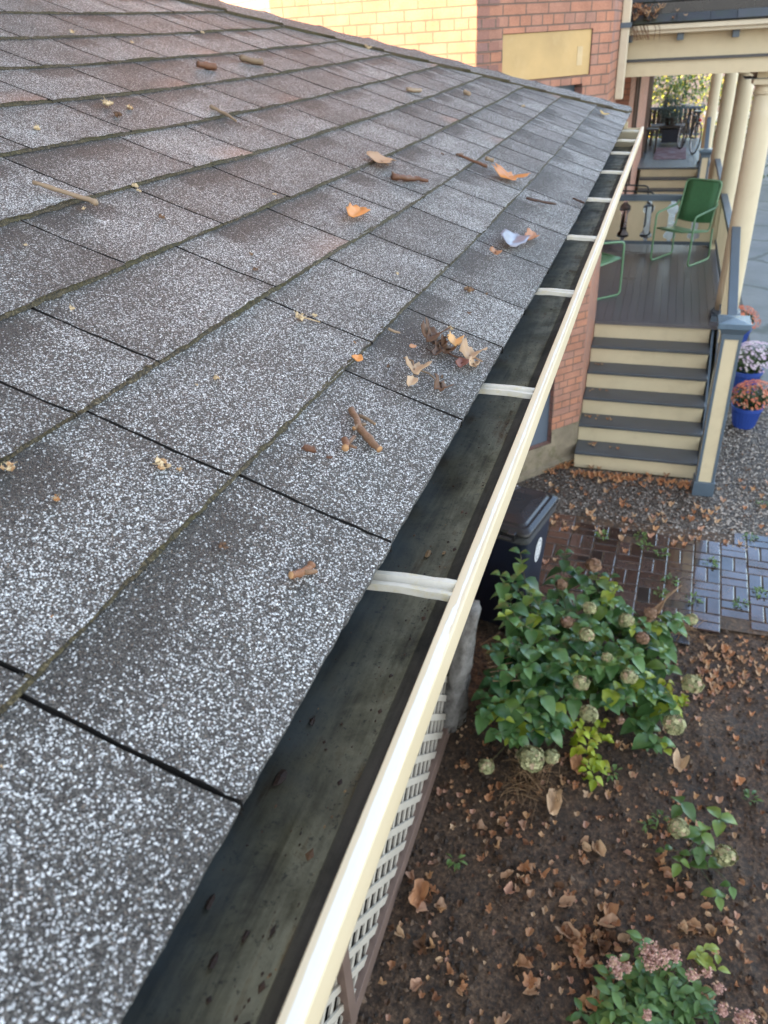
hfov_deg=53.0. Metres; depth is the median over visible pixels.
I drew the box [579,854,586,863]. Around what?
fallen leaf
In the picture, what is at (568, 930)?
fallen leaf
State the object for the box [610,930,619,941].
fallen leaf
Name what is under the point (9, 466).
seed husk
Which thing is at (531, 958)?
fallen leaf
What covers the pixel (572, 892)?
fallen leaf
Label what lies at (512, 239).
dry leaf
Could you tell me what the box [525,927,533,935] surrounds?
fallen leaf
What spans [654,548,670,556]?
weed
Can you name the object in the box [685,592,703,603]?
weed
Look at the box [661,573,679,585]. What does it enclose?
weed
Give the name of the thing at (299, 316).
seed husk
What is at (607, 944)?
fallen leaf
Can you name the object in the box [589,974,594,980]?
fallen leaf
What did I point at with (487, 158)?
bark chip
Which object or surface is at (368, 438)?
twig
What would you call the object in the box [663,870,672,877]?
fallen leaf
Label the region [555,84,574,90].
window
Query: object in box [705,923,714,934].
fallen leaf
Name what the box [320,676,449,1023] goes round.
lattice skirt
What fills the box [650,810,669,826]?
weed
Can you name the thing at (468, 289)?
bud scale
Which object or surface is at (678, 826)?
hydrangea shrub
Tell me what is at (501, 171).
dry leaf
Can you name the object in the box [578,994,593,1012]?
fallen leaf
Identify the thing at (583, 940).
fallen leaf
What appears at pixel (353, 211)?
dry leaf
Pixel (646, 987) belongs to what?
stonecrop plant
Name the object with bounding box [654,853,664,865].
fallen leaf
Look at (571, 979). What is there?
fallen leaf
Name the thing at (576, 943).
fallen leaf
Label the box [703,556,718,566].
weed
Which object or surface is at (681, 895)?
fallen leaf
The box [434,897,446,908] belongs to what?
fallen leaf
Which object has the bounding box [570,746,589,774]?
fallen leaf
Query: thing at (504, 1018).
fallen leaf
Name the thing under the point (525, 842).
fallen leaf
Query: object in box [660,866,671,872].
fallen leaf
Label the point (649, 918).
fallen leaf
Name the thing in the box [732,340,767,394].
potted chrysanthemum
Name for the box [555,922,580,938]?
fallen leaf
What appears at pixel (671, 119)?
potted bush
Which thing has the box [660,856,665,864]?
fallen leaf
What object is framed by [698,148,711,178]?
newel post
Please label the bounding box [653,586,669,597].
weed
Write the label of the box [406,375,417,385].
dry leaf
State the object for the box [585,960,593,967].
fallen leaf
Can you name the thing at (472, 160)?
stick
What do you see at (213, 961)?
gutter debris
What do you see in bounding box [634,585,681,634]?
dry stalk
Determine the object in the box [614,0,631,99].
downspout
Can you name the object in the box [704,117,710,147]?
stair handrail
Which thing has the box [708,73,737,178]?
porch column
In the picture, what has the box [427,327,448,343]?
dry leaf
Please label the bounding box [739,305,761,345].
potted chrysanthemum
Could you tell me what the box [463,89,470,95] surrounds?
bark chip
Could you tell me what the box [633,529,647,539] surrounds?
weed
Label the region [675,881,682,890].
fallen leaf
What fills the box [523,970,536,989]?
fallen leaf
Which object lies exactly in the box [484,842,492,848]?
fallen leaf
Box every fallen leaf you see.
[378,977,386,984]
[387,924,394,931]
[387,960,395,969]
[395,925,404,937]
[403,1017,409,1023]
[405,870,413,879]
[408,878,428,908]
[410,978,421,991]
[413,933,426,954]
[416,901,427,912]
[424,896,432,905]
[426,937,434,947]
[430,884,436,892]
[431,859,438,865]
[432,991,441,1001]
[433,962,439,971]
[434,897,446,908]
[435,807,443,814]
[435,956,442,961]
[446,961,454,974]
[456,937,462,943]
[456,987,462,995]
[458,980,467,991]
[460,973,468,979]
[477,819,487,829]
[477,853,483,861]
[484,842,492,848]
[485,903,491,913]
[489,830,496,837]
[496,1011,511,1023]
[497,820,505,827]
[500,869,513,880]
[504,827,512,835]
[504,881,516,893]
[517,860,530,872]
[517,953,533,967]
[518,820,526,830]
[520,874,529,885]
[522,894,530,901]
[523,838,528,844]
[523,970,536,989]
[523,985,538,994]
[525,863,532,873]
[525,877,531,883]
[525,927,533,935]
[526,956,533,963]
[527,889,534,898]
[534,977,540,988]
[535,944,543,952]
[539,868,549,880]
[547,788,562,815]
[548,888,554,896]
[551,963,561,969]
[553,881,563,890]
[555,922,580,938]
[559,894,574,906]
[564,889,575,895]
[564,924,577,943]
[567,976,573,983]
[568,937,579,946]
[568,987,575,994]
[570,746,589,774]
[572,941,585,961]
[573,944,582,955]
[576,936,585,947]
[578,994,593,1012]
[579,836,588,844]
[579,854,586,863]
[581,955,592,965]
[582,841,591,851]
[583,790,592,797]
[584,924,590,932]
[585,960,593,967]
[586,508,595,515]
[586,996,601,1010]
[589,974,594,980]
[590,929,603,941]
[592,840,598,851]
[592,985,599,998]
[593,928,601,942]
[594,888,602,895]
[595,840,605,856]
[597,913,617,927]
[597,938,610,956]
[603,902,618,924]
[604,930,616,941]
[610,918,620,925]
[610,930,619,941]
[614,945,621,951]
[617,933,629,942]
[645,914,653,920]
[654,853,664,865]
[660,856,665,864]
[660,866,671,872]
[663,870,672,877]
[665,885,673,891]
[670,942,679,949]
[673,748,689,771]
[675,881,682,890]
[677,893,685,898]
[677,922,694,931]
[678,919,687,933]
[684,881,692,888]
[686,917,700,927]
[701,902,712,908]
[701,984,715,999]
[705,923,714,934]
[706,927,716,936]
[712,920,720,927]
[721,916,733,926]
[736,939,742,950]
[737,878,744,885]
[745,976,752,984]
[758,1007,767,1019]
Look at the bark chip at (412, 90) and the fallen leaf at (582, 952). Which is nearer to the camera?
the bark chip at (412, 90)
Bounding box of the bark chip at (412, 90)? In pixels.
[406,87,421,92]
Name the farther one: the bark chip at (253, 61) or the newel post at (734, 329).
the newel post at (734, 329)
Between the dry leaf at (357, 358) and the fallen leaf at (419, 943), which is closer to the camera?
the dry leaf at (357, 358)
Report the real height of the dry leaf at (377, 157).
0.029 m
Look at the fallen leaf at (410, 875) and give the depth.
4.21 m
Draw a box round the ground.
[326,73,767,1023]
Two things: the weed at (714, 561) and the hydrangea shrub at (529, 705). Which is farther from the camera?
the weed at (714, 561)
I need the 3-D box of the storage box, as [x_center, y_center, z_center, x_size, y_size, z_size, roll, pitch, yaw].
[7.441,-9.769,19.964,0.510,0.315,0.460,7,33,17]
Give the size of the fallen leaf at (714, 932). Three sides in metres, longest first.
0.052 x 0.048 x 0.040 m
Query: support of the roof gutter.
attached to the porch roof at (160, 668)
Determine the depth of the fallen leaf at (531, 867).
4.18 m
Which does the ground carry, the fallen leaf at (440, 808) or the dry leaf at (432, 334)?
the fallen leaf at (440, 808)
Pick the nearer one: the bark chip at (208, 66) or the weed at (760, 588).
the bark chip at (208, 66)
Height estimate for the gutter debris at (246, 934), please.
0.002 m
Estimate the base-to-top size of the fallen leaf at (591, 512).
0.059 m
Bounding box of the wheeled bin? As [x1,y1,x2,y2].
[474,485,558,640]
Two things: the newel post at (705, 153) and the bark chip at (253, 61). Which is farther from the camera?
the newel post at (705, 153)
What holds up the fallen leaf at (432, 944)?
on the ground
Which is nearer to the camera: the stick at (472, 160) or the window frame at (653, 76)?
the stick at (472, 160)
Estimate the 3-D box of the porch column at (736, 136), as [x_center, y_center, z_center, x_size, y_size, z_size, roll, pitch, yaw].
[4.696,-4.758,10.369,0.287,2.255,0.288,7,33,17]
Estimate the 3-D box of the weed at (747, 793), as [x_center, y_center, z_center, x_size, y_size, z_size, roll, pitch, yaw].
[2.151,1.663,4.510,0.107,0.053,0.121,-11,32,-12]
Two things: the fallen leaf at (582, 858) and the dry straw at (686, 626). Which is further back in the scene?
the dry straw at (686, 626)
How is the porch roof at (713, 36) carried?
attached to the brick house
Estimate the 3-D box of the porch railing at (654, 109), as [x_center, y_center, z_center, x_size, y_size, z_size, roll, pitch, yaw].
[7.842,-10.559,20.801,1.372,0.700,0.090,7,33,17]
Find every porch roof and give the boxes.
[0,0,631,1023]
[625,0,767,78]
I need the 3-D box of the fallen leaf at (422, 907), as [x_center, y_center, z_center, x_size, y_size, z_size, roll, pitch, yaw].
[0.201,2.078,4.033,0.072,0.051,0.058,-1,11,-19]
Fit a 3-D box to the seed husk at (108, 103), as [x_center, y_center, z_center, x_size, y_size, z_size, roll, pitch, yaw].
[-0.513,-0.761,1.427,0.023,0.016,0.024,25,41,37]
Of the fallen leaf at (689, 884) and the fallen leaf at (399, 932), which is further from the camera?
the fallen leaf at (689, 884)
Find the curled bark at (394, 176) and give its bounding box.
[391,171,427,181]
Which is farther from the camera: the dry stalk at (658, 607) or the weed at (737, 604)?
the weed at (737, 604)
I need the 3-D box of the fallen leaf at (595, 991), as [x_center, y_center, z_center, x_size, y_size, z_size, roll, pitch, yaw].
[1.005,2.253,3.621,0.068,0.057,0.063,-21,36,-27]
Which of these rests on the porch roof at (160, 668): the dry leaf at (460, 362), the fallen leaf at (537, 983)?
the dry leaf at (460, 362)
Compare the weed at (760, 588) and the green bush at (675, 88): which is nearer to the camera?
the weed at (760, 588)
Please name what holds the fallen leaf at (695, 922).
on the ground
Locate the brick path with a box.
[539,513,767,645]
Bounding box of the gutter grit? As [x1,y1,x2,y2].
[206,162,621,1023]
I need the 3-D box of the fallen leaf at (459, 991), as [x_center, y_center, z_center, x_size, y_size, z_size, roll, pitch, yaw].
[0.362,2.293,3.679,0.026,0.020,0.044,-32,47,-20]
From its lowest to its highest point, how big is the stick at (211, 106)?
0.032 m
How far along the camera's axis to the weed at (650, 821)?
4.38 m
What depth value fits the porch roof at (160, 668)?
0.81 m
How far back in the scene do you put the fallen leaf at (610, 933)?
3.87 m
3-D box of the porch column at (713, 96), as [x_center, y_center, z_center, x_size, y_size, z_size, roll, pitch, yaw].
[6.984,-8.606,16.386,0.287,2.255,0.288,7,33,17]
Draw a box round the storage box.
[661,128,681,142]
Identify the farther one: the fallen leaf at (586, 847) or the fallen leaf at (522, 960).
the fallen leaf at (586, 847)
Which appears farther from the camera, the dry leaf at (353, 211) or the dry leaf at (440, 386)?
the dry leaf at (353, 211)
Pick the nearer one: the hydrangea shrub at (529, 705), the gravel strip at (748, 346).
the hydrangea shrub at (529, 705)
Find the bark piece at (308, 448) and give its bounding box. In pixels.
[301,443,316,452]
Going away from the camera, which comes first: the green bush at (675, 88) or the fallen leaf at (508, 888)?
the fallen leaf at (508, 888)
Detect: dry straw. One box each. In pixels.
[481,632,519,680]
[495,748,575,818]
[665,608,715,647]
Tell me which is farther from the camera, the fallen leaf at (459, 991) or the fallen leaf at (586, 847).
the fallen leaf at (586, 847)
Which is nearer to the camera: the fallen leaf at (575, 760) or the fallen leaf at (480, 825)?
the fallen leaf at (480, 825)
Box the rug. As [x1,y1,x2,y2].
[653,147,685,159]
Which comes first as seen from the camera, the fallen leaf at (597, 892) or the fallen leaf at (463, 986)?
the fallen leaf at (463, 986)
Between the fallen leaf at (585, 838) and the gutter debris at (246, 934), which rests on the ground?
the fallen leaf at (585, 838)
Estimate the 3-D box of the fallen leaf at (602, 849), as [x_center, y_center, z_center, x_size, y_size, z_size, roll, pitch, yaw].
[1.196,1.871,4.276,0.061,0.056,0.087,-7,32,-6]
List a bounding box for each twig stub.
[288,561,317,578]
[341,435,356,451]
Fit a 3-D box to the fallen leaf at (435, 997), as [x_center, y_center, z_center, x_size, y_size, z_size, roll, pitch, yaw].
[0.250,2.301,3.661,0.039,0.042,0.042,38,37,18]
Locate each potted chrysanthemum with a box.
[731,379,767,429]
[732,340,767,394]
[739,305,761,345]
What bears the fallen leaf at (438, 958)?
on the ground
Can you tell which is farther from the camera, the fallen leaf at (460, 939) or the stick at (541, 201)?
the fallen leaf at (460, 939)
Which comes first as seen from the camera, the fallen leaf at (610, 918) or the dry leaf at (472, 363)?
the dry leaf at (472, 363)
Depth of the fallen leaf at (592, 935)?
3.88 m
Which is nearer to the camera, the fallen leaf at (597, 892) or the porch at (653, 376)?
the fallen leaf at (597, 892)
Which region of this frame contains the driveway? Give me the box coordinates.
[704,111,767,401]
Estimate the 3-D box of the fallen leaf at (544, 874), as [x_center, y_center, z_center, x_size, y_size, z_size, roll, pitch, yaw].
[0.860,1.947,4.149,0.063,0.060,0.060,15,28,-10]
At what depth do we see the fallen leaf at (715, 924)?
3.89 m
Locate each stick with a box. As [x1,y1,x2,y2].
[32,180,98,205]
[209,104,236,121]
[456,153,487,167]
[526,197,555,204]
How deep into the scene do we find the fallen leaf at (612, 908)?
3.98 m
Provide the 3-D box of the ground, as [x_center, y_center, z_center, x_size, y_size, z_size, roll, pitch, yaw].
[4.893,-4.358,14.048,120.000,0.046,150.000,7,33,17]
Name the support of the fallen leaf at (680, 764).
on the ground
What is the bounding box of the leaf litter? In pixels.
[379,459,767,1023]
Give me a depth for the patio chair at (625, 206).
11.65 m
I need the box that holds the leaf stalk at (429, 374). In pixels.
[421,370,435,380]
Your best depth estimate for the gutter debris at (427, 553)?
0.82 m
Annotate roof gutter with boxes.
[121,127,643,1023]
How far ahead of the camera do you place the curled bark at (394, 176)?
1.64 m
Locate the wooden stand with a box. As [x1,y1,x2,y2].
[644,127,658,152]
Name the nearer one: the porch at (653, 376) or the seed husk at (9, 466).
the seed husk at (9, 466)
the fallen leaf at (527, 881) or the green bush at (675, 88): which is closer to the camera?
the fallen leaf at (527, 881)
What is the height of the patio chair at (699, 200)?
0.971 m
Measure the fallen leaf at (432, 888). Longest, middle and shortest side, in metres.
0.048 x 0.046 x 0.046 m
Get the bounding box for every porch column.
[696,73,722,165]
[707,72,753,246]
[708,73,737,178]
[710,78,767,321]
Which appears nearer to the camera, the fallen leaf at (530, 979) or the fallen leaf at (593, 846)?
the fallen leaf at (530, 979)
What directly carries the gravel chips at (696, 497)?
on the gravel strip at (560, 482)
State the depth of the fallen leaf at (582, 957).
3.78 m
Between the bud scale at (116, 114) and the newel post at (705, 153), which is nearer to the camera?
the bud scale at (116, 114)
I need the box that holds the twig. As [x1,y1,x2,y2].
[348,406,381,452]
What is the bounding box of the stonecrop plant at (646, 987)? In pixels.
[565,930,759,1023]
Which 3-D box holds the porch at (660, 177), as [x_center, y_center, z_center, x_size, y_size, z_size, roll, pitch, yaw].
[6.942,-8.089,18.791,1.400,1.140,6.510,7,33,17]
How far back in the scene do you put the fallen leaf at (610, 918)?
3.93 m
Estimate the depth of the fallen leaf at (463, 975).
3.74 m
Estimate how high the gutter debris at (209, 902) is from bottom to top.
0.003 m
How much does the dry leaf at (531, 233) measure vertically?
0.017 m
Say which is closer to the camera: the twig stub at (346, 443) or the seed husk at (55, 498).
the seed husk at (55, 498)
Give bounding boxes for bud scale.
[112,111,121,116]
[218,541,227,548]
[464,286,475,291]
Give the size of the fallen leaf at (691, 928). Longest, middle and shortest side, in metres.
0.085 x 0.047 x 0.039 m
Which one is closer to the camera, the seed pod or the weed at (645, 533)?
the seed pod
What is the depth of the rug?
18.61 m
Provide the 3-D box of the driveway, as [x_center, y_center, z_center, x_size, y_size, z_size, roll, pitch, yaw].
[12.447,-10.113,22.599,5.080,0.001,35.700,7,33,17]
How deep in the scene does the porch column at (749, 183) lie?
7.52 m
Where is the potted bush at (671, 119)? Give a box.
[657,94,688,124]
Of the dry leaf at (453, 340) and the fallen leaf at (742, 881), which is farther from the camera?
the fallen leaf at (742, 881)
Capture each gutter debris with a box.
[205,894,214,909]
[208,952,218,968]
[241,930,249,942]
[269,924,275,938]
[272,769,286,785]
[309,716,314,725]
[425,550,430,557]
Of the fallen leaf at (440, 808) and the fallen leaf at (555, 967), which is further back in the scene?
the fallen leaf at (440, 808)
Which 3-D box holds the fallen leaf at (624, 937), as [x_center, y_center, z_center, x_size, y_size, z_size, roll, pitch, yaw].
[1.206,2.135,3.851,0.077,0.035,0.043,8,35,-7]
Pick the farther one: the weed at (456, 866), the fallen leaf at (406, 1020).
the weed at (456, 866)
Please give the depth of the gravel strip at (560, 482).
7.47 m
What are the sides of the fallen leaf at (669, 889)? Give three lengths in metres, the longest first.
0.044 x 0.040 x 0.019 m
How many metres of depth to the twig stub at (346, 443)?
0.77 m
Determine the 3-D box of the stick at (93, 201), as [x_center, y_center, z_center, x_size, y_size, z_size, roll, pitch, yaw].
[-0.427,-0.433,1.042,0.083,0.036,0.024,0,32,6]
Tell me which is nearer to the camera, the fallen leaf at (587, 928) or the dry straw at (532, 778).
the fallen leaf at (587, 928)
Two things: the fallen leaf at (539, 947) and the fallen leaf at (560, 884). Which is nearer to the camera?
the fallen leaf at (539, 947)
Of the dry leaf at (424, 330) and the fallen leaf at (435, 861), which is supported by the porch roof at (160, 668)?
the dry leaf at (424, 330)
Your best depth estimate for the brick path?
6.40 m
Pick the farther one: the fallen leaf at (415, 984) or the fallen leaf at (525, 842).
the fallen leaf at (525, 842)
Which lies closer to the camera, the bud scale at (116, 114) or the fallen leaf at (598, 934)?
the bud scale at (116, 114)
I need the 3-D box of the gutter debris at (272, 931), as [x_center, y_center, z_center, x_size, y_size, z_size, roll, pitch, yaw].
[-0.070,0.263,0.483,0.003,0.002,0.011,7,33,17]
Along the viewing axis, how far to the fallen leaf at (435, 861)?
4.27 m
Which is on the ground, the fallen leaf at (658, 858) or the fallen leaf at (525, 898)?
the fallen leaf at (525, 898)
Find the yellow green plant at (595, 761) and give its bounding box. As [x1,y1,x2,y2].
[568,678,688,791]
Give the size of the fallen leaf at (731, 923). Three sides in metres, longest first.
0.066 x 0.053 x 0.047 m
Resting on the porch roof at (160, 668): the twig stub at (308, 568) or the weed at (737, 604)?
the twig stub at (308, 568)
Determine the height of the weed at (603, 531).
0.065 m
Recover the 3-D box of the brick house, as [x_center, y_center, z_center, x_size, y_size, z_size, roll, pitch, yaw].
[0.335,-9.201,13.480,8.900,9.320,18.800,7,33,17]
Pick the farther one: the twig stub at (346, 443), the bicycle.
the bicycle
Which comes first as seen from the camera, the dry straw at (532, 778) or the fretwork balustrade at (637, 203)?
the dry straw at (532, 778)
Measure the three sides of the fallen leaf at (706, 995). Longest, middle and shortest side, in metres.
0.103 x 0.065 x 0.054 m
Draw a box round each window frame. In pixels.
[624,77,641,193]
[641,76,652,157]
[647,76,653,125]
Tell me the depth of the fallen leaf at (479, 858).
4.27 m
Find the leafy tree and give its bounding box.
[648,74,723,138]
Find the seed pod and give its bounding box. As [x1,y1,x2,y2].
[388,327,399,333]
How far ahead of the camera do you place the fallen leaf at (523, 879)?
4.14 m
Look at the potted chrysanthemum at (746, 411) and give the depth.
8.40 m
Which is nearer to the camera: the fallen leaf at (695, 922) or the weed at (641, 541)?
the fallen leaf at (695, 922)
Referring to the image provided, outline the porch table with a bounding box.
[649,123,685,145]
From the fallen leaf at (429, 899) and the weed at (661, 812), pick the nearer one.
the fallen leaf at (429, 899)
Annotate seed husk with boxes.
[0,461,17,470]
[52,494,59,501]
[100,96,113,105]
[152,455,170,469]
[294,311,319,321]
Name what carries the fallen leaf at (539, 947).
on the ground
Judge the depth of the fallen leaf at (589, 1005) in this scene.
3.57 m
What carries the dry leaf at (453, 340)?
on the porch roof at (160, 668)
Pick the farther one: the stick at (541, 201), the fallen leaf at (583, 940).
the fallen leaf at (583, 940)
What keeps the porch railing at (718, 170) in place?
attached to the porch column at (724, 114)
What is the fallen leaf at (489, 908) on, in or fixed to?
on the ground
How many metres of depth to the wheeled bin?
5.51 m
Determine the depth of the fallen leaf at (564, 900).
4.03 m
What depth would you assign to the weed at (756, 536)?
6.71 m
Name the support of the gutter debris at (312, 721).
in the roof gutter
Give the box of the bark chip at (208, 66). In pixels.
[196,61,216,69]
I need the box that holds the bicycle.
[677,102,705,154]
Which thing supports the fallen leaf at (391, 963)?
on the ground
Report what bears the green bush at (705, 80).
on the ground
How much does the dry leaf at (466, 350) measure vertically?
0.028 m
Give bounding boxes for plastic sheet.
[437,599,480,733]
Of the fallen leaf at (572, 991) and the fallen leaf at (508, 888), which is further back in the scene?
the fallen leaf at (508, 888)
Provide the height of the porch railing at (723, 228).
0.630 m
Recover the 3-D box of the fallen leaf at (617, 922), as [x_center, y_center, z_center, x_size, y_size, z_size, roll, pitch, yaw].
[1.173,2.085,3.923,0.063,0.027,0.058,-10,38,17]
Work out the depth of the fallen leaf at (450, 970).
3.77 m
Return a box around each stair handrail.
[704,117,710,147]
[714,227,740,366]
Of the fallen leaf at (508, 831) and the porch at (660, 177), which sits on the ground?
the fallen leaf at (508, 831)
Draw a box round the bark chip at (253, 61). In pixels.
[239,54,263,64]
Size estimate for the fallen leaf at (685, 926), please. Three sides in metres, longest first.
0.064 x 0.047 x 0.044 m
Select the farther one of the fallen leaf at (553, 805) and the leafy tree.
the leafy tree
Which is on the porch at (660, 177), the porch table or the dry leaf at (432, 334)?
the porch table
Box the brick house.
[221,0,653,482]
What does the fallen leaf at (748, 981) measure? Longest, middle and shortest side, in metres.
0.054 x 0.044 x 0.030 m
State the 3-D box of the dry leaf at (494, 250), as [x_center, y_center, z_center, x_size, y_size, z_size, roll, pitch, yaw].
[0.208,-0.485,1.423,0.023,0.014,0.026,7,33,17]
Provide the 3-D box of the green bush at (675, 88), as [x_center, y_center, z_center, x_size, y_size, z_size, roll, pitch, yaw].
[8.890,-12.497,24.026,3.210,3.070,3.160,17,37,30]
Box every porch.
[574,201,718,477]
[637,138,700,193]
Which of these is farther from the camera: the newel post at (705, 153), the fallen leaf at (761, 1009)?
the newel post at (705, 153)
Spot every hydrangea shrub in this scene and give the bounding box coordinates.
[471,547,704,774]
[655,796,738,910]
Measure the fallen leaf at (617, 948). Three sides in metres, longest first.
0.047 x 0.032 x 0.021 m
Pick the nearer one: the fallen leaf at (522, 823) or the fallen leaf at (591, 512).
the fallen leaf at (522, 823)
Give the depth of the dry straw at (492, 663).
4.97 m
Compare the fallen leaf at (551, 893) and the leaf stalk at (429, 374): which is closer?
the leaf stalk at (429, 374)
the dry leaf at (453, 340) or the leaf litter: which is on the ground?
the leaf litter
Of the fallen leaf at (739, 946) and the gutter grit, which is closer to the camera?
the gutter grit
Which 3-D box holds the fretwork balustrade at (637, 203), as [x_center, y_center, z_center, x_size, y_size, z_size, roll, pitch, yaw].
[3.880,-4.085,10.832,1.554,0.710,0.100,7,33,17]
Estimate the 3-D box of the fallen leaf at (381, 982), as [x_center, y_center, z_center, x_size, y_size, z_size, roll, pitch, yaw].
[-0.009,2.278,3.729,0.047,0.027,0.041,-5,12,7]
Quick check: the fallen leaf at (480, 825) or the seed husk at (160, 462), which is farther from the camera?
the fallen leaf at (480, 825)
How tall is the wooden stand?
0.529 m
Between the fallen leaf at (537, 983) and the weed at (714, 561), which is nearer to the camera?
the fallen leaf at (537, 983)
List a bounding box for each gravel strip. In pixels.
[516,401,767,536]
[630,156,760,400]
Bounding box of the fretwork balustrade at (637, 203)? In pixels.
[604,194,721,248]
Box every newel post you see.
[691,314,751,496]
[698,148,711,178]
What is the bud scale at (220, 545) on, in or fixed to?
on the porch roof at (160, 668)
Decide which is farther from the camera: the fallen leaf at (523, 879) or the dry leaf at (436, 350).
the fallen leaf at (523, 879)
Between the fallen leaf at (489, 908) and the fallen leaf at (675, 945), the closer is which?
the fallen leaf at (675, 945)
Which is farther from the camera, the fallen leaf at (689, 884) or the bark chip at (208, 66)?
the fallen leaf at (689, 884)
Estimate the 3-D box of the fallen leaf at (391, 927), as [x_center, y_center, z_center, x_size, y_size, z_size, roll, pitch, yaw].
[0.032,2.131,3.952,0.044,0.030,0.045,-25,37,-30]
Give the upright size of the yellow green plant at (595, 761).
0.239 m
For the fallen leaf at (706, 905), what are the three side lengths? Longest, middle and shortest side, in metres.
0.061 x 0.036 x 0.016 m
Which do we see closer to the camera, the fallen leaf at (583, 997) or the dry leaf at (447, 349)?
the dry leaf at (447, 349)
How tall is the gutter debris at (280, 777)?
0.004 m
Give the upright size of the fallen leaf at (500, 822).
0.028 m
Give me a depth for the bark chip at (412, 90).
2.45 m
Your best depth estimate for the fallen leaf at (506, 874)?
4.17 m
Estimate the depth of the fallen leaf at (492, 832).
4.41 m
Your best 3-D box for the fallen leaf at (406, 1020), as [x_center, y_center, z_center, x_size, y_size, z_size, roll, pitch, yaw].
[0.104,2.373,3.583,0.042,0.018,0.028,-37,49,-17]
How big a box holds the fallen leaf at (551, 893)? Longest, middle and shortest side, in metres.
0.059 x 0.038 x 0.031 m
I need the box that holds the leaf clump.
[631,2,687,40]
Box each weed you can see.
[446,853,466,871]
[595,529,608,540]
[605,764,622,781]
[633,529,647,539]
[637,540,653,549]
[637,818,656,832]
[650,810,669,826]
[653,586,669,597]
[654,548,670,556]
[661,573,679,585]
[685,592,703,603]
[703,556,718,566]
[732,596,750,607]
[742,532,758,540]
[743,789,763,804]
[751,586,767,597]
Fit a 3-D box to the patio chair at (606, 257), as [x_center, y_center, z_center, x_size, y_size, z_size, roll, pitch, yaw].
[2.381,-3.033,9.026,0.652,0.971,0.565,-17,34,-21]
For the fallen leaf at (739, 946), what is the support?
on the ground
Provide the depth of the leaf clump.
6.82 m
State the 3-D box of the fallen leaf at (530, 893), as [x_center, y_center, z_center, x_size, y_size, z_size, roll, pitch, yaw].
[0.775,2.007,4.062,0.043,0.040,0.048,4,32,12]
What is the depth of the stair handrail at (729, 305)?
7.40 m
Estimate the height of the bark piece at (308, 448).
0.010 m
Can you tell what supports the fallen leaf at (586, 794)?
on the ground
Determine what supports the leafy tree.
on the ground
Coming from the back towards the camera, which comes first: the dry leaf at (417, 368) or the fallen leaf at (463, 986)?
the fallen leaf at (463, 986)
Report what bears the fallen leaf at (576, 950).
on the ground
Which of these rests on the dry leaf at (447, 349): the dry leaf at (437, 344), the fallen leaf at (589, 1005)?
the dry leaf at (437, 344)
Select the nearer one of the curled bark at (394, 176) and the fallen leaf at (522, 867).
the curled bark at (394, 176)
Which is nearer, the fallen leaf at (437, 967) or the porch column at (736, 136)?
the fallen leaf at (437, 967)
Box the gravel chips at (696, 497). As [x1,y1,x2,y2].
[526,403,767,549]
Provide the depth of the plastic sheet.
4.79 m
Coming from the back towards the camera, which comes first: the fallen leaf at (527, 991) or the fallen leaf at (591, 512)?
the fallen leaf at (591, 512)
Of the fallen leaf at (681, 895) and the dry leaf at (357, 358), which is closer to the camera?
the dry leaf at (357, 358)
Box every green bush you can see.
[651,74,710,146]
[680,74,753,147]
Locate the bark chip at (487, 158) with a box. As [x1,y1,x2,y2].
[485,156,493,161]
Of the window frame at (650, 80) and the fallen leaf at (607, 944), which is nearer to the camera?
the fallen leaf at (607, 944)
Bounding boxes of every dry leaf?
[346,203,369,217]
[351,354,362,361]
[367,151,395,165]
[403,356,431,374]
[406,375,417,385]
[421,317,450,341]
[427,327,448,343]
[432,345,443,355]
[434,373,453,391]
[435,338,447,348]
[439,334,457,353]
[447,331,464,345]
[455,357,470,367]
[459,338,487,361]
[469,356,479,367]
[489,246,501,254]
[492,163,529,179]
[500,229,529,246]
[525,228,538,239]
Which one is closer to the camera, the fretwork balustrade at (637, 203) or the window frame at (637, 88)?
the fretwork balustrade at (637, 203)
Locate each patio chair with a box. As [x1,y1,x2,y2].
[597,241,624,299]
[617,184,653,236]
[650,178,721,266]
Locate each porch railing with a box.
[648,106,703,135]
[714,158,721,179]
[715,194,731,278]

